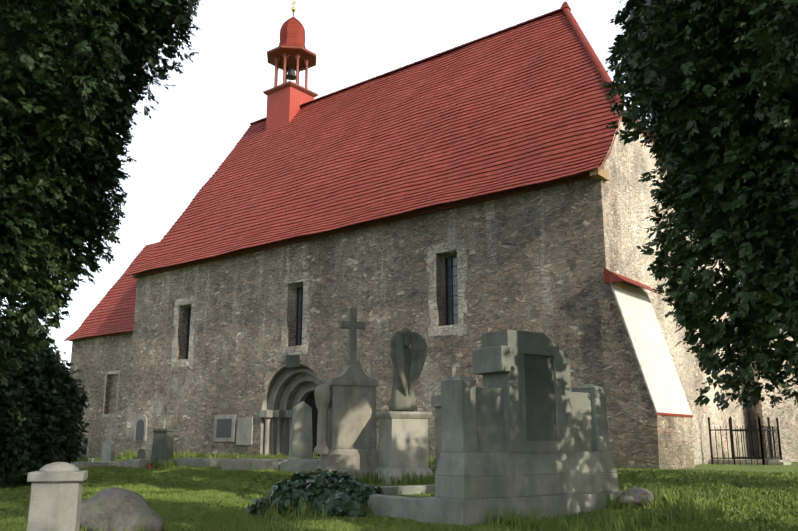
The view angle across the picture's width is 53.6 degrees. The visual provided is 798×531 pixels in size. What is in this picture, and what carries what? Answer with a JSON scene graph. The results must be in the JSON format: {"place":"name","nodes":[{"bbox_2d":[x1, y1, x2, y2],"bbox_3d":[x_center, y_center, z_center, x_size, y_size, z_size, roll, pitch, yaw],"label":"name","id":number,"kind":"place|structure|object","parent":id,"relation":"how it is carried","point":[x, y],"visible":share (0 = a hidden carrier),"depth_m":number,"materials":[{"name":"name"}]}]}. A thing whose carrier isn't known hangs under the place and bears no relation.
{"place":"outdoors","nodes":[
{"label":"outdoors","id":0,"kind":"place"},
{"bbox_2d":[0,0,202,395],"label":"tree","id":1,"kind":"object","parent":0,"point":[43,275],"depth_m":10.93,"materials":[{"name":"green plant"}]},
{"bbox_2d":[0,0,739,367],"label":"sky","id":2,"kind":"structure","parent":0,"point":[198,121],"materials":[{"name":"white"}]},
{"bbox_2d":[0,449,797,530],"bbox_3d":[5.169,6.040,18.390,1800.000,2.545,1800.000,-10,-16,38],"label":"lawn","id":3,"kind":"structure","parent":0,"point":[793,467],"depth_m":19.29,"materials":[{"name":"green plant"}]},
{"bbox_2d":[0,322,90,488],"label":"bush","id":4,"kind":"object","parent":3,"relation":"on","point":[68,429],"depth_m":19.20,"materials":[{"name":"green plant"}]},
{"bbox_2d":[27,462,87,530],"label":"grave post","id":5,"kind":"object","parent":3,"relation":"on","point":[55,496],"visible":1,"depth_m":8.16,"materials":[{"name":"stone"}]},
{"bbox_2d":[76,419,87,460],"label":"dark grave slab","id":6,"kind":"structure","parent":3,"relation":"on","point":[83,456],"depth_m":26.82,"materials":[{"name":"stone"}]},
{"bbox_2d":[71,462,118,468],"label":"grave kerb","id":7,"kind":"structure","parent":3,"relation":"on","point":[79,465],"depth_m":25.20,"materials":[{"name":"grey stone"}]},
{"bbox_2d":[67,271,132,456],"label":"annex wall","id":8,"kind":"structure","parent":3,"relation":"on","point":[102,363],"depth_m":36.42,"materials":[{"name":"grey stone"}]},
{"bbox_2d":[63,242,158,340],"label":"lower roof","id":9,"kind":"structure","parent":8,"relation":"on","point":[112,311],"depth_m":39.01,"materials":[{"name":"tile"}]},
{"bbox_2d":[101,441,114,461],"bbox_3d":[-9.736,6.306,26.466,0.540,0.850,0.320,-7,-14,28],"label":"gravestone","id":10,"kind":"object","parent":3,"relation":"on","point":[108,451],"visible":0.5,"depth_m":26.40,"materials":[{"name":"grey stone"}]},
{"bbox_2d":[79,487,162,530],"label":"boulder","id":11,"kind":"object","parent":3,"relation":"on","point":[117,507],"visible":0.83,"depth_m":9.87,"materials":[{"name":"grey stone"}]},
{"bbox_2d":[137,449,150,458],"bbox_3d":[-8.408,6.325,26.031,0.620,0.550,0.320,-10,-16,38],"label":"gravestone","id":12,"kind":"object","parent":3,"relation":"on","point":[143,453],"visible":0.58,"depth_m":25.95,"materials":[{"name":"grey stone"}]},
{"bbox_2d":[118,458,177,467],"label":"grave kerb","id":13,"kind":"structure","parent":3,"relation":"on","point":[137,463],"depth_m":24.27,"materials":[{"name":"stone"}]},
{"bbox_2d":[150,406,174,464],"bbox_3d":[-7.343,5.350,24.644,0.800,1.897,0.560,-7,-15,30],"label":"gravestone","id":14,"kind":"object","parent":3,"relation":"on","point":[162,447],"visible":0.85,"depth_m":24.46,"materials":[{"name":"stone"}]},
{"bbox_2d":[173,458,227,466],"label":"grave kerb","id":15,"kind":"structure","parent":3,"relation":"on","point":[206,462],"depth_m":23.58,"materials":[{"name":"grey stone"}]},
{"bbox_2d":[221,458,286,470],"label":"grave kerb","id":16,"kind":"structure","parent":3,"relation":"on","point":[247,464],"depth_m":21.65,"materials":[{"name":"stone"}]},
{"bbox_2d":[280,459,319,471],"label":"grave kerb","id":17,"kind":"structure","parent":3,"relation":"on","point":[295,465],"depth_m":20.56,"materials":[{"name":"grey stone"}]},
{"bbox_2d":[285,401,317,458],"bbox_3d":[-2.761,4.812,22.418,0.840,1.896,0.520,5,-14,-23],"label":"tall headstone","id":18,"kind":"object","parent":3,"relation":"on","point":[301,444],"visible":0.81,"depth_m":22.32,"materials":[{"name":"grey stone"}]},
{"bbox_2d":[246,469,385,517],"bbox_3d":[-1.132,3.593,12.419,2.259,0.786,1.811,-10,-16,38],"label":"ivy","id":19,"kind":"object","parent":3,"relation":"on","point":[339,493],"visible":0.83,"depth_m":11.89,"materials":[{"name":"green plant"}]},
{"bbox_2d":[314,308,378,477],"bbox_3d":[-1.116,2.806,17.269,1.530,3.797,0.800,4,-13,-19],"label":"cross-topped gravestone","id":20,"kind":"object","parent":3,"relation":"on","point":[345,399],"visible":0.83,"depth_m":16.91,"materials":[{"name":"stone"}]},
{"bbox_2d":[372,411,435,484],"bbox_3d":[0.089,3.846,16.602,1.120,1.500,1.040,5,-14,-21],"label":"monument pedestal","id":21,"kind":"object","parent":3,"relation":"on","point":[403,440],"visible":0.79,"depth_m":16.28,"materials":[{"name":"stone"}]},
{"bbox_2d":[389,327,427,411],"bbox_3d":[0.113,2.230,16.938,0.911,1.801,0.548,7,-14,-29],"label":"draped urn sculpture","id":22,"kind":"object","parent":21,"relation":"on","point":[408,362],"visible":0.98,"depth_m":16.76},
{"bbox_2d":[124,118,752,464],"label":"church nave","id":23,"kind":"structure","parent":3,"relation":"on","point":[211,340],"depth_m":23.89,"materials":[{"name":"grey stone"}]},
{"bbox_2d":[134,354,299,444],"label":"wall plaques","id":24,"kind":"object","parent":23,"relation":"attached to","point":[224,427],"visible":1,"depth_m":27.42,"materials":[{"name":"grey stone"}]},
{"bbox_2d":[260,364,320,456],"bbox_3d":[-3.184,5.005,26.052,3.200,3.470,1.600,-10,-16,38],"label":"arched doorway","id":25,"kind":"structure","parent":23,"relation":"attached to","point":[288,390],"depth_m":26.67,"materials":[{"name":"grey stone"}]},
{"bbox_2d":[125,12,621,275],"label":"roof","id":26,"kind":"structure","parent":23,"relation":"on","point":[544,74],"depth_m":28.02,"materials":[{"name":"red tile"}]},
{"bbox_2d":[263,0,317,129],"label":"bell turret","id":27,"kind":"object","parent":26,"relation":"on","point":[290,54],"visible":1,"depth_m":37.35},
{"bbox_2d":[250,1,624,124],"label":"church ridge tiles","id":28,"kind":"object","parent":26,"relation":"on","point":[565,8],"visible":0.5,"depth_m":29.18,"materials":[{"name":"red tile"}]},
{"bbox_2d":[132,109,657,277],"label":"roof eaves","id":29,"kind":"object","parent":23,"relation":"attached to","point":[599,173],"visible":0.58,"depth_m":23.76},
{"bbox_2d":[430,355,460,469],"bbox_3d":[1.219,3.358,17.702,0.840,2.720,0.720,5,-14,-21],"label":"grave cross","id":30,"kind":"object","parent":3,"relation":"on","point":[452,365],"visible":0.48,"depth_m":17.68,"materials":[{"name":"stone"}]},
{"bbox_2d":[363,329,625,526],"bbox_3d":[0.979,2.596,12.746,3.240,2.620,4.040,9,-15,-34],"label":"family tomb","id":31,"kind":"object","parent":3,"relation":"on","point":[524,428],"visible":0.94,"depth_m":11.08,"materials":[{"name":"grey stone"}]},
{"bbox_2d":[617,487,655,506],"bbox_3d":[3.482,3.380,11.510,0.600,0.276,0.862,-6,-14,25],"label":"rock","id":32,"kind":"object","parent":3,"relation":"on","point":[635,495],"visible":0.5,"depth_m":11.24,"materials":[{"name":"grey stone"}]},
{"bbox_2d":[598,280,694,469],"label":"buttress","id":33,"kind":"structure","parent":3,"relation":"on","point":[649,415],"depth_m":19.04,"materials":[{"name":"grey stone"}]},
{"bbox_2d":[604,268,662,295],"bbox_3d":[6.072,0.428,20.384,0.520,0.410,2.520,-10,-16,38],"label":"buttress cap","id":34,"kind":"object","parent":33,"relation":"on","point":[610,277],"visible":0.94,"depth_m":19.55,"materials":[{"name":"red tile"}]},
{"bbox_2d":[600,0,797,410],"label":"tree","id":35,"kind":"object","parent":3,"relation":"on","point":[753,315],"depth_m":8.03,"materials":[{"name":"green plant"}]},
{"bbox_2d":[708,416,781,464],"bbox_3d":[10.319,5.204,23.545,1.480,1.380,2.080,-10,-16,38],"label":"iron fence","id":36,"kind":"object","parent":3,"relation":"on","point":[772,454],"visible":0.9,"depth_m":23.07,"materials":[{"name":"black metal"}]},
{"bbox_2d":[708,459,791,464],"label":"grave kerb","id":37,"kind":"structure","parent":3,"relation":"on","point":[770,462],"depth_m":23.03,"materials":[{"name":"stone"}]},
{"bbox_2d":[743,324,797,461],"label":"wall","id":38,"kind":"structure","parent":3,"relation":"on","point":[785,413],"depth_m":26.68,"materials":[{"name":"beige stone"}]},
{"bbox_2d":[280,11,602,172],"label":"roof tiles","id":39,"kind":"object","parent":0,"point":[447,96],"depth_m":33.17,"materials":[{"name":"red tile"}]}
]}

